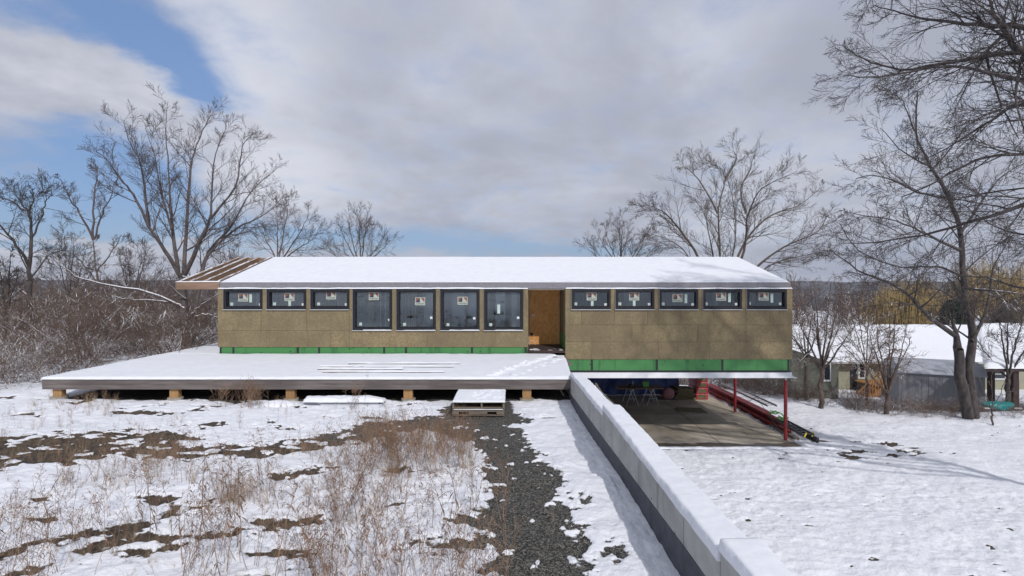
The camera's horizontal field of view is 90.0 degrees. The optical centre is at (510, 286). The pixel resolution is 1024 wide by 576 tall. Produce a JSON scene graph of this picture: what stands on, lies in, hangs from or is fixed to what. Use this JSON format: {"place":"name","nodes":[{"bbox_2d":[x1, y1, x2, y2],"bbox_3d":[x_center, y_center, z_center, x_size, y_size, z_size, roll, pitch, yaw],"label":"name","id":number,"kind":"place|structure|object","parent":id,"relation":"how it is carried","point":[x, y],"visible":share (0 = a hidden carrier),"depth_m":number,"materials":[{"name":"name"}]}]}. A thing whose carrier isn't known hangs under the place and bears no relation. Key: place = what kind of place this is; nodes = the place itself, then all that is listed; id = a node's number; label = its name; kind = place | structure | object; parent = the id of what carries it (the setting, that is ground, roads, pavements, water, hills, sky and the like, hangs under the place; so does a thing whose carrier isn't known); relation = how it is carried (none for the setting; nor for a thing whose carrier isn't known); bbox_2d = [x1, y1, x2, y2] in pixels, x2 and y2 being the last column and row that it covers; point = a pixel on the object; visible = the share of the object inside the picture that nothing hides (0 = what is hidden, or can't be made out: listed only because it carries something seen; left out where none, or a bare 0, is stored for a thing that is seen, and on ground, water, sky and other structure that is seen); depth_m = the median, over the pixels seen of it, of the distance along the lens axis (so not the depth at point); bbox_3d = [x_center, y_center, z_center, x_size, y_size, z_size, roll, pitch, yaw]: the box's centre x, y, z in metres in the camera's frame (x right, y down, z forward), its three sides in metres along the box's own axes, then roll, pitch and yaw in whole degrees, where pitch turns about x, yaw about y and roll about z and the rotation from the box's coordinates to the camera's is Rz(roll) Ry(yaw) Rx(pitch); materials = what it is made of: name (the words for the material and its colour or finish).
{"place":"outdoors","nodes":[
{"label":"outdoors","id":0,"kind":"place"},
{"bbox_2d":[0,310,1023,575],"bbox_3d":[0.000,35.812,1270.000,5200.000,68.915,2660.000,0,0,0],"label":"ground","id":1,"kind":"structure","parent":0,"point":[874,492],"depth_m":10.60,"materials":[{"name":"snow"}]},
{"bbox_2d":[0,244,35,340],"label":"deciduous tree","id":2,"kind":"object","parent":1,"relation":"on","point":[10,276],"visible":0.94,"depth_m":22.98,"materials":[{"name":"brown plant"}]},
{"bbox_2d":[7,500,37,575],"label":"dry weed","id":3,"kind":"object","parent":1,"relation":"on","point":[25,526],"visible":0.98,"depth_m":4.88,"materials":[{"name":"brown plant"}]},
{"bbox_2d":[11,506,55,575],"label":"dry weed","id":4,"kind":"object","parent":1,"relation":"on","point":[33,541],"visible":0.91,"depth_m":5.06,"materials":[{"name":"brown plant"}]},
{"bbox_2d":[21,531,58,575],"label":"dry weed","id":5,"kind":"object","parent":1,"relation":"on","point":[39,561],"visible":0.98,"depth_m":4.24,"materials":[{"name":"brown plant"}]},
{"bbox_2d":[0,168,97,336],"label":"deciduous tree","id":6,"kind":"object","parent":1,"relation":"on","point":[28,262],"visible":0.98,"depth_m":27.00,"materials":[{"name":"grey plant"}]},
{"bbox_2d":[23,503,89,572],"bbox_3d":[-4.601,2.572,5.177,0.270,0.735,0.549,0,0,16],"label":"dry weed","id":7,"kind":"object","parent":1,"relation":"on","point":[55,536],"visible":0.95,"depth_m":5.15,"materials":[{"name":"brown plant"}]},
{"bbox_2d":[22,220,108,327],"bbox_3d":[-30.674,-0.302,36.344,4.797,8.366,5.303,0,0,0],"label":"deciduous tree","id":8,"kind":"object","parent":1,"relation":"on","point":[65,261],"visible":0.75,"depth_m":35.43,"materials":[{"name":"beige plant"}]},
{"bbox_2d":[49,478,104,541],"bbox_3d":[-4.744,2.512,5.657,0.555,0.742,0.273,0,0,-22],"label":"dry weed","id":9,"kind":"object","parent":1,"relation":"on","point":[60,511],"visible":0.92,"depth_m":5.65,"materials":[{"name":"brown plant"}]},
{"bbox_2d":[52,157,136,329],"bbox_3d":[-25.703,-2.377,31.169,5.378,11.442,3.292,0,0,0],"label":"deciduous tree","id":10,"kind":"object","parent":1,"relation":"on","point":[93,238],"visible":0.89,"depth_m":31.03,"materials":[{"name":"brown plant"}]},
{"bbox_2d":[0,259,217,389],"bbox_3d":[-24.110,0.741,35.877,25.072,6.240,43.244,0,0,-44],"label":"snowy brush","id":11,"kind":"object","parent":1,"relation":"on","point":[13,351],"visible":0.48,"depth_m":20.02,"materials":[{"name":"plant"}]},
{"bbox_2d":[81,480,138,547],"bbox_3d":[-4.543,2.582,5.807,0.361,0.739,0.458,0,0,29],"label":"dry weed","id":12,"kind":"object","parent":1,"relation":"on","point":[105,510],"visible":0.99,"depth_m":5.71,"materials":[{"name":"brown plant"}]},
{"bbox_2d":[96,236,178,306],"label":"deciduous tree","id":13,"kind":"object","parent":1,"relation":"on","point":[144,259],"visible":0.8,"depth_m":37.62,"materials":[{"name":"beige plant"}]},
{"bbox_2d":[36,81,296,349],"bbox_3d":[-16.579,-3.639,26.128,10.634,14.533,7.385,0,0,-18],"label":"deciduous tree","id":14,"kind":"object","parent":1,"relation":"on","point":[183,293],"visible":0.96,"depth_m":26.00,"materials":[{"name":"brown plant"}]},
{"bbox_2d":[180,535,212,575],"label":"dry weed","id":15,"kind":"object","parent":1,"relation":"on","point":[194,562],"visible":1,"depth_m":4.41,"materials":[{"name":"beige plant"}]},
{"bbox_2d":[173,475,221,559],"bbox_3d":[-3.303,2.472,5.481,0.374,0.822,0.532,0,0,1],"label":"dry weed","id":16,"kind":"object","parent":1,"relation":"on","point":[199,511],"visible":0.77,"depth_m":5.46,"materials":[{"name":"brown plant"}]},
{"bbox_2d":[177,497,219,575],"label":"dry weed","id":17,"kind":"object","parent":1,"relation":"on","point":[186,514],"visible":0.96,"depth_m":5.09,"materials":[{"name":"brown plant"}]},
{"bbox_2d":[194,495,222,575],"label":"dry weed","id":18,"kind":"object","parent":1,"relation":"on","point":[212,526],"visible":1,"depth_m":4.87,"materials":[{"name":"brown plant"}]},
{"bbox_2d":[191,510,231,575],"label":"dry weed","id":19,"kind":"object","parent":1,"relation":"on","point":[222,538],"visible":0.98,"depth_m":5.08,"materials":[{"name":"brown plant"}]},
{"bbox_2d":[193,473,244,562],"bbox_3d":[-3.044,2.451,5.293,0.440,0.894,0.551,0,0,-43],"label":"dry weed","id":20,"kind":"object","parent":1,"relation":"on","point":[222,502],"visible":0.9,"depth_m":5.28,"materials":[{"name":"brown plant"}]},
{"bbox_2d":[197,235,253,289],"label":"deciduous tree","id":21,"kind":"object","parent":1,"relation":"on","point":[232,249],"visible":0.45,"depth_m":41.27,"materials":[{"name":"brown plant"}]},
{"bbox_2d":[222,443,237,533],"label":"dry weed","id":22,"kind":"object","parent":1,"relation":"on","point":[230,458],"visible":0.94,"depth_m":5.94,"materials":[{"name":"brown plant"}]},
{"bbox_2d":[223,461,253,553],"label":"dry weed","id":23,"kind":"object","parent":1,"relation":"on","point":[239,468],"visible":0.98,"depth_m":5.37,"materials":[{"name":"brown plant"}]},
{"bbox_2d":[227,491,277,568],"bbox_3d":[-2.546,2.480,5.134,0.365,0.830,0.483,0,0,19],"label":"dry weed","id":24,"kind":"object","parent":1,"relation":"on","point":[255,529],"visible":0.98,"depth_m":5.18,"materials":[{"name":"brown plant"}]},
{"bbox_2d":[260,400,294,407],"bbox_3d":[-6.248,3.158,13.750,0.993,0.213,0.557,0,0,0],"label":"snow mound","id":25,"kind":"object","parent":1,"relation":"on","point":[277,403],"visible":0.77,"depth_m":13.61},
{"bbox_2d":[264,514,295,575],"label":"dry weed","id":26,"kind":"object","parent":1,"relation":"on","point":[281,539],"visible":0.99,"depth_m":4.93,"materials":[{"name":"brown plant"}]},
{"bbox_2d":[0,375,564,575],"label":"dry undergrowth","id":27,"kind":"object","parent":1,"relation":"on","point":[391,438],"visible":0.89,"depth_m":7.81,"materials":[{"name":"brown plant"}]},
{"bbox_2d":[243,183,334,256],"bbox_3d":[-17.401,-2.840,39.740,9.486,10.965,4.208,0,0,35],"label":"deciduous tree","id":28,"kind":"object","parent":1,"relation":"on","point":[283,229],"visible":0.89,"depth_m":39.70,"materials":[{"name":"brown plant"}]},
{"bbox_2d":[273,477,306,575],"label":"dry weed","id":29,"kind":"object","parent":1,"relation":"on","point":[293,494],"visible":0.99,"depth_m":4.93,"materials":[{"name":"brown plant"}]},
{"bbox_2d":[279,500,319,575],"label":"dry weed","id":30,"kind":"object","parent":1,"relation":"on","point":[291,506],"visible":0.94,"depth_m":4.72,"materials":[{"name":"brown plant"}]},
{"bbox_2d":[41,343,571,401],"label":"deck","id":31,"kind":"structure","parent":1,"relation":"on","point":[175,373],"depth_m":14.76,"materials":[{"name":"concrete"}]},
{"bbox_2d":[317,367,402,369],"bbox_3d":[-4.547,2.504,15.540,2.609,0.112,0.195,0,0,0],"label":"plank","id":32,"kind":"object","parent":31,"relation":"on","point":[359,368],"visible":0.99,"depth_m":15.47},
{"bbox_2d":[322,370,444,372],"bbox_3d":[-3.717,2.508,15.012,3.588,0.104,0.195,0,0,0],"label":"plank","id":33,"kind":"object","parent":31,"relation":"on","point":[380,371],"visible":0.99,"depth_m":14.94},
{"bbox_2d":[319,365,453,366],"bbox_3d":[-3.856,2.505,16.000,4.214,0.110,0.193,0,0,0],"label":"plank","id":34,"kind":"object","parent":31,"relation":"on","point":[386,366],"visible":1,"depth_m":15.93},
{"bbox_2d":[348,362,460,363],"bbox_3d":[-3.441,2.506,16.659,3.658,0.107,0.194,0,0,0],"label":"plank","id":35,"kind":"object","parent":31,"relation":"on","point":[404,363],"visible":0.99,"depth_m":16.60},
{"bbox_2d":[290,487,329,575],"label":"dry weed","id":36,"kind":"object","parent":1,"relation":"on","point":[310,563],"visible":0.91,"depth_m":4.63,"materials":[{"name":"brown plant"}]},
{"bbox_2d":[301,512,347,575],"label":"dry weed","id":37,"kind":"object","parent":1,"relation":"on","point":[329,563],"visible":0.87,"depth_m":4.68,"materials":[{"name":"brown plant"}]},
{"bbox_2d":[318,465,352,531],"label":"dry weed","id":38,"kind":"object","parent":1,"relation":"on","point":[328,489],"visible":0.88,"depth_m":6.19,"materials":[{"name":"brown plant"}]},
{"bbox_2d":[298,395,386,406],"bbox_3d":[-4.573,3.105,13.912,2.354,0.261,0.407,0,0,0],"label":"board stack","id":39,"kind":"object","parent":1,"relation":"on","point":[341,400],"visible":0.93,"depth_m":13.76,"materials":[{"name":"metal"}]},
{"bbox_2d":[329,523,367,575],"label":"dry weed","id":40,"kind":"object","parent":1,"relation":"on","point":[341,548],"visible":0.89,"depth_m":4.76,"materials":[{"name":"brown plant"}]},
{"bbox_2d":[323,448,375,521],"bbox_3d":[-1.983,2.418,6.278,0.634,1.076,0.453,9,14,35],"label":"dry weed","id":41,"kind":"object","parent":1,"relation":"on","point":[339,485],"visible":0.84,"depth_m":6.27,"materials":[{"name":"brown plant"}]},
{"bbox_2d":[332,497,367,575],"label":"dry weed","id":42,"kind":"object","parent":1,"relation":"on","point":[358,551],"visible":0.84,"depth_m":4.99,"materials":[{"name":"brown plant"}]},
{"bbox_2d":[312,199,401,256],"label":"deciduous tree","id":43,"kind":"object","parent":1,"relation":"on","point":[358,232],"visible":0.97,"depth_m":41.55,"materials":[{"name":"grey plant"}]},
{"bbox_2d":[350,524,395,575],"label":"dry weed","id":44,"kind":"object","parent":1,"relation":"on","point":[382,555],"visible":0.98,"depth_m":4.60,"materials":[{"name":"brown plant"}]},
{"bbox_2d":[354,502,409,575],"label":"dry weed","id":45,"kind":"object","parent":1,"relation":"on","point":[375,523],"visible":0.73,"depth_m":4.88,"materials":[{"name":"brown plant"}]},
{"bbox_2d":[366,476,413,553],"bbox_3d":[-1.248,2.473,5.461,0.545,0.910,0.406,0,0,-30],"label":"dry weed","id":46,"kind":"object","parent":1,"relation":"on","point":[403,498],"visible":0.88,"depth_m":5.50,"materials":[{"name":"brown plant"}]},
{"bbox_2d":[372,511,429,575],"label":"dry weed","id":47,"kind":"object","parent":1,"relation":"on","point":[402,543],"visible":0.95,"depth_m":4.71,"materials":[{"name":"brown plant"}]},
{"bbox_2d":[390,518,414,574],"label":"dry weed","id":48,"kind":"object","parent":1,"relation":"on","point":[405,531],"visible":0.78,"depth_m":4.83,"materials":[{"name":"brown plant"}]},
{"bbox_2d":[401,525,439,575],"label":"dry weed","id":49,"kind":"object","parent":1,"relation":"on","point":[424,556],"visible":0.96,"depth_m":4.69,"materials":[{"name":"brown plant"}]},
{"bbox_2d":[398,506,466,575],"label":"dry weed","id":50,"kind":"object","parent":1,"relation":"on","point":[443,524],"visible":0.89,"depth_m":4.77,"materials":[{"name":"brown plant"}]},
{"bbox_2d":[439,490,473,575],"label":"dry weed","id":51,"kind":"object","parent":1,"relation":"on","point":[455,535],"visible":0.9,"depth_m":4.78,"materials":[{"name":"brown plant"}]},
{"bbox_2d":[452,403,504,415],"bbox_3d":[-0.790,3.105,13.319,1.280,0.166,1.461,0,0,0],"label":"pallet","id":52,"kind":"object","parent":1,"relation":"on","point":[481,412],"visible":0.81,"depth_m":12.62,"materials":[{"name":"wood"}]},
{"bbox_2d":[452,389,505,408],"bbox_3d":[-0.785,2.905,13.334,1.319,0.210,1.464,0,0,0],"label":"pallet","id":53,"kind":"object","parent":52,"relation":"on","point":[481,396],"visible":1,"depth_m":13.04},
{"bbox_2d":[176,257,796,440],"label":"house","id":54,"kind":"structure","parent":1,"relation":"on","point":[659,317],"depth_m":19.23,"materials":[{"name":"beige wood"}]},
{"bbox_2d":[222,290,262,309],"bbox_3d":[-10.030,0.506,19.227,1.468,0.752,0.185,0,0,0],"label":"window","id":55,"kind":"structure","parent":54,"relation":"in","point":[241,297],"depth_m":19.17,"materials":[{"name":"black glass"}]},
{"bbox_2d":[266,290,305,309],"bbox_3d":[-8.400,0.506,19.227,1.488,0.752,0.185,0,0,0],"label":"window","id":56,"kind":"structure","parent":54,"relation":"in","point":[289,297],"depth_m":19.17,"materials":[{"name":"black glass"}]},
{"bbox_2d":[310,290,348,309],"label":"window","id":57,"kind":"structure","parent":54,"relation":"in","point":[330,294],"depth_m":19.17,"materials":[{"name":"black glass"}]},
{"bbox_2d":[352,290,391,330],"bbox_3d":[-5.179,0.896,19.220,1.490,1.532,0.200,0,0,0],"label":"window","id":58,"kind":"structure","parent":54,"relation":"in","point":[373,294],"depth_m":19.17,"materials":[{"name":"black glass"}]},
{"bbox_2d":[396,290,435,330],"bbox_3d":[-3.540,0.896,19.220,1.488,1.532,0.199,0,0,0],"label":"window","id":59,"kind":"structure","parent":54,"relation":"in","point":[418,300],"depth_m":19.17,"materials":[{"name":"black glass"}]},
{"bbox_2d":[440,290,479,330],"bbox_3d":[-1.899,0.896,19.220,1.490,1.532,0.200,0,0,0],"label":"window","id":60,"kind":"structure","parent":54,"relation":"in","point":[461,300],"depth_m":19.17,"materials":[{"name":"black glass"}]},
{"bbox_2d":[484,290,522,330],"bbox_3d":[-0.260,0.896,19.221,1.488,1.532,0.199,0,0,0],"label":"window","id":61,"kind":"structure","parent":54,"relation":"in","point":[486,328],"depth_m":19.17,"materials":[{"name":"black glass"}]},
{"bbox_2d":[530,290,558,343],"bbox_3d":[1.415,1.260,21.263,1.230,2.320,0.075,0,0,0],"label":"door","id":62,"kind":"structure","parent":54,"relation":"in","point":[544,304],"depth_m":21.28,"materials":[{"name":"brown wood"}]},
{"bbox_2d":[571,290,610,309],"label":"window","id":63,"kind":"structure","parent":54,"relation":"in","point":[590,296],"depth_m":19.17,"materials":[{"name":"black glass"}]},
{"bbox_2d":[615,290,654,309],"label":"window","id":64,"kind":"structure","parent":54,"relation":"in","point":[632,296],"depth_m":19.17,"materials":[{"name":"black glass"}]},
{"bbox_2d":[659,290,698,309],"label":"window","id":65,"kind":"structure","parent":54,"relation":"in","point":[675,297],"depth_m":19.17,"materials":[{"name":"black glass"}]},
{"bbox_2d":[702,290,742,309],"bbox_3d":[7.940,0.506,19.227,1.488,0.752,0.185,0,0,0],"label":"window","id":66,"kind":"structure","parent":54,"relation":"in","point":[719,296],"depth_m":19.17,"materials":[{"name":"black glass"}]},
{"bbox_2d":[746,290,787,309],"bbox_3d":[9.600,0.506,19.227,1.528,0.752,0.185,0,0,0],"label":"window","id":67,"kind":"structure","parent":54,"relation":"in","point":[762,296],"depth_m":19.17,"materials":[{"name":"black glass"}]},
{"bbox_2d":[478,443,514,522],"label":"dry weed","id":68,"kind":"object","parent":1,"relation":"on","point":[493,485],"visible":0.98,"depth_m":6.45,"materials":[{"name":"brown plant"}]},
{"bbox_2d":[482,511,525,575],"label":"dry weed","id":69,"kind":"object","parent":1,"relation":"on","point":[504,541],"visible":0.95,"depth_m":4.86,"materials":[{"name":"brown plant"}]},
{"bbox_2d":[0,268,1023,324],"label":"woods","id":70,"kind":"object","parent":1,"relation":"on","point":[169,289],"visible":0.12,"depth_m":73.76,"materials":[{"name":"plant"}]},
{"bbox_2d":[572,207,666,256],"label":"deciduous tree","id":71,"kind":"object","parent":1,"relation":"on","point":[626,243],"visible":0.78,"depth_m":43.36,"materials":[{"name":"beige plant"}]},
{"bbox_2d":[570,372,792,575],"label":"retaining wall","id":72,"kind":"structure","parent":1,"relation":"on","point":[696,530],"depth_m":5.51,"materials":[{"name":"concrete"}]},
{"bbox_2d":[605,394,802,446],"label":"concrete slab","id":73,"kind":"structure","parent":1,"relation":"on","point":[667,424],"depth_m":21.57,"materials":[{"name":"concrete"}]},
{"bbox_2d":[622,389,638,405],"bbox_3d":[5.950,5.423,25.400,0.637,0.806,1.000,0,0,0],"label":"sawhorse","id":74,"kind":"object","parent":73,"relation":"on","point":[631,390],"visible":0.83,"depth_m":24.96,"materials":[{"name":"metal"}]},
{"bbox_2d":[616,385,663,388],"bbox_3d":[6.400,4.999,25.400,2.200,0.038,0.800,0,0,0],"label":"work board","id":75,"kind":"object","parent":74,"relation":"on","point":[639,387],"visible":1,"depth_m":25.22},
{"bbox_2d":[587,378,678,394],"bbox_3d":[6.525,4.844,27.787,5.050,1.931,0.977,0,0,0],"label":"tarpaulin","id":76,"kind":"object","parent":73,"relation":"on","point":[607,386],"visible":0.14,"depth_m":27.48,"materials":[{"name":"plastic"}]},
{"bbox_2d":[661,387,674,398],"bbox_3d":[8.090,5.524,26.303,0.670,0.711,0.513,0,0,0],"label":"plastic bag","id":77,"kind":"object","parent":73,"relation":"on","point":[668,393],"visible":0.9,"depth_m":26.13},
{"bbox_2d":[675,407,707,412],"bbox_3d":[8.479,5.795,24.035,1.324,0.039,0.835,0,0,11],"label":"mat","id":78,"kind":"object","parent":73,"relation":"on","point":[689,409],"visible":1,"depth_m":23.83,"materials":[{"name":"fabric"}]},
{"bbox_2d":[622,128,848,282],"bbox_3d":[16.284,-3.868,36.354,17.408,15.472,9.308,0,0,0],"label":"deciduous tree","id":79,"kind":"object","parent":1,"relation":"on","point":[683,237],"visible":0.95,"depth_m":36.32,"materials":[{"name":"beige plant"}]},
{"bbox_2d":[660,446,834,449],"bbox_3d":[7.899,5.820,18.290,7.398,0.200,0.206,0,0,0],"label":"form board","id":80,"kind":"object","parent":1,"relation":"on","point":[739,447],"visible":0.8,"depth_m":18.24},
{"bbox_2d":[708,389,790,432],"bbox_3d":[10.850,5.705,24.200,0.180,0.190,8.600,0,0,0],"label":"steel joist","id":81,"kind":"object","parent":1,"relation":"on","point":[752,413],"visible":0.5,"depth_m":23.11,"materials":[{"name":"red paint"}]},
{"bbox_2d":[769,420,818,442],"bbox_3d":[11.060,5.700,20.650,0.680,0.200,3.500,0,0,0],"label":"timber bundle","id":82,"kind":"object","parent":1,"relation":"on","point":[808,436],"visible":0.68,"depth_m":19.67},
{"bbox_2d":[792,304,827,399],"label":"tree","id":83,"kind":"object","parent":1,"relation":"on","point":[806,370],"visible":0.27,"depth_m":27.93,"materials":[{"name":"beige plant"}]},
{"bbox_2d":[770,272,883,408],"bbox_3d":[14.621,2.621,24.569,5.432,6.721,4.591,0,0,0],"label":"tree","id":84,"kind":"object","parent":1,"relation":"on","point":[821,365],"visible":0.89,"depth_m":24.38,"materials":[{"name":"brown plant"}]},
{"bbox_2d":[679,374,1023,419],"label":"hedge brush","id":85,"kind":"object","parent":1,"relation":"on","point":[922,407],"visible":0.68,"depth_m":25.23,"materials":[{"name":"plant"}]},
{"bbox_2d":[827,287,906,399],"bbox_3d":[21.108,3.788,30.972,7.164,7.492,3.076,0,0,-31],"label":"tree","id":86,"kind":"object","parent":1,"relation":"on","point":[875,340],"visible":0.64,"depth_m":30.71,"materials":[{"name":"plant"}]},
{"bbox_2d":[833,307,929,413],"bbox_3d":[16.649,3.634,23.429,3.947,5.249,3.784,0,0,0],"label":"tree","id":87,"kind":"object","parent":1,"relation":"on","point":[888,384],"visible":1,"depth_m":23.16,"materials":[{"name":"brown plant"}]},
{"bbox_2d":[743,323,1023,398],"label":"neighbour house","id":88,"kind":"structure","parent":1,"relation":"on","point":[936,341],"depth_m":36.04,"materials":[{"name":"white"}]},
{"bbox_2d":[850,364,856,389],"bbox_3d":[24.113,6.338,35.974,0.450,1.950,0.048,0,0,0],"label":"door","id":89,"kind":"structure","parent":88,"relation":"in","point":[854,371],"depth_m":35.95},
{"bbox_2d":[854,372,884,396],"bbox_3d":[24.652,6.900,34.642,4.112,2.625,2.575,0,0,0],"label":"porch","id":90,"kind":"object","parent":88,"relation":"attached to","point":[874,384],"visible":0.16,"depth_m":33.42,"materials":[{"name":"orange wood"}]},
{"bbox_2d":[851,271,960,324],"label":"willow tree","id":91,"kind":"object","parent":1,"relation":"on","point":[904,298],"visible":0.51,"depth_m":59.76,"materials":[{"name":"beige plant"}]},
{"bbox_2d":[800,0,1023,368],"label":"deciduous tree","id":92,"kind":"object","parent":1,"relation":"on","point":[1002,25],"visible":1,"depth_m":11.54,"materials":[{"name":"brown plant"}]},
{"bbox_2d":[810,66,1023,419],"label":"deciduous tree","id":93,"kind":"object","parent":1,"relation":"on","point":[964,365],"visible":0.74,"depth_m":22.54,"materials":[{"name":"brown plant"}]},
{"bbox_2d":[883,357,987,409],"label":"shed","id":94,"kind":"structure","parent":1,"relation":"on","point":[935,378],"depth_m":27.60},
{"bbox_2d":[936,299,966,324],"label":"evergreen tree","id":95,"kind":"object","parent":1,"relation":"on","point":[958,322],"visible":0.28,"depth_m":51.56,"materials":[{"name":"green plant"}]},
{"bbox_2d":[948,255,1023,322],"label":"willow tree","id":96,"kind":"object","parent":1,"relation":"on","point":[984,273],"visible":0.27,"depth_m":67.53,"materials":[{"name":"beige plant"}]},
{"bbox_2d":[967,370,1017,425],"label":"tree","id":97,"kind":"object","parent":1,"relation":"on","point":[992,414],"visible":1,"depth_m":21.50,"materials":[{"name":"beige plant"}]},
{"bbox_2d":[981,401,1014,409],"bbox_3d":[23.414,5.748,24.602,1.500,0.437,0.634,0,0,0],"label":"kayak","id":98,"kind":"object","parent":1,"relation":"on","point":[1002,406],"visible":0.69,"depth_m":24.39,"materials":[{"name":"teal plastic"}]},
{"bbox_2d":[976,323,1023,407],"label":"carport","id":99,"kind":"object","parent":1,"relation":"on","point":[996,363],"visible":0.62,"depth_m":26.37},
{"bbox_2d":[977,295,1023,401],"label":"tree","id":100,"kind":"object","parent":1,"relation":"on","point":[1007,375],"visible":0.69,"depth_m":24.93,"materials":[{"name":"brown plant"}]},
{"bbox_2d":[0,0,1023,281],"label":"sky","id":101,"kind":"structure","parent":0,"point":[468,128],"materials":[{"name":"grey"}]},
{"bbox_2d":[2,279,1023,312],"bbox_3d":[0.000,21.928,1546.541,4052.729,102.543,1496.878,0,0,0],"label":"hills","id":102,"kind":"structure","parent":0,"point":[804,284],"depth_m":1621.50,"materials":[{"name":"grey"}]},
{"bbox_3d":[11.070,5.705,24.450,0.180,0.190,8.500,0,0,0],"label":"steel joist","id":103,"kind":"object","parent":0,"visible":0},
{"bbox_2d":[708,383,769,412],"bbox_3d":[11.150,5.505,25.250,0.180,0.190,6.700,0,0,0],"label":"steel joist","id":104,"kind":"object","parent":103,"relation":"on","point":[751,403],"visible":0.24,"depth_m":24.49,"materials":[{"name":"red paint"}]},
{"bbox_2d":[721,383,776,406],"bbox_3d":[11.275,5.130,24.500,0.430,0.080,5.000,0,0,1],"label":"ladder","id":105,"kind":"object","parent":104,"relation":"on","point":[747,393],"visible":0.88,"depth_m":23.97,"materials":[{"name":"metal"}]},
{"bbox_2d":[708,384,779,423],"bbox_3d":[10.950,5.505,24.600,0.180,0.190,7.400,0,0,0],"label":"steel joist","id":106,"kind":"object","parent":103,"relation":"on","point":[759,411],"visible":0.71,"depth_m":23.81,"materials":[{"name":"red paint"}]},
{"bbox_2d":[768,415,814,435],"bbox_3d":[11.050,5.480,20.250,0.450,0.080,2.702,0,0,2],"label":"ladder","id":107,"kind":"object","parent":106,"relation":"on","point":[796,425],"visible":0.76,"depth_m":19.89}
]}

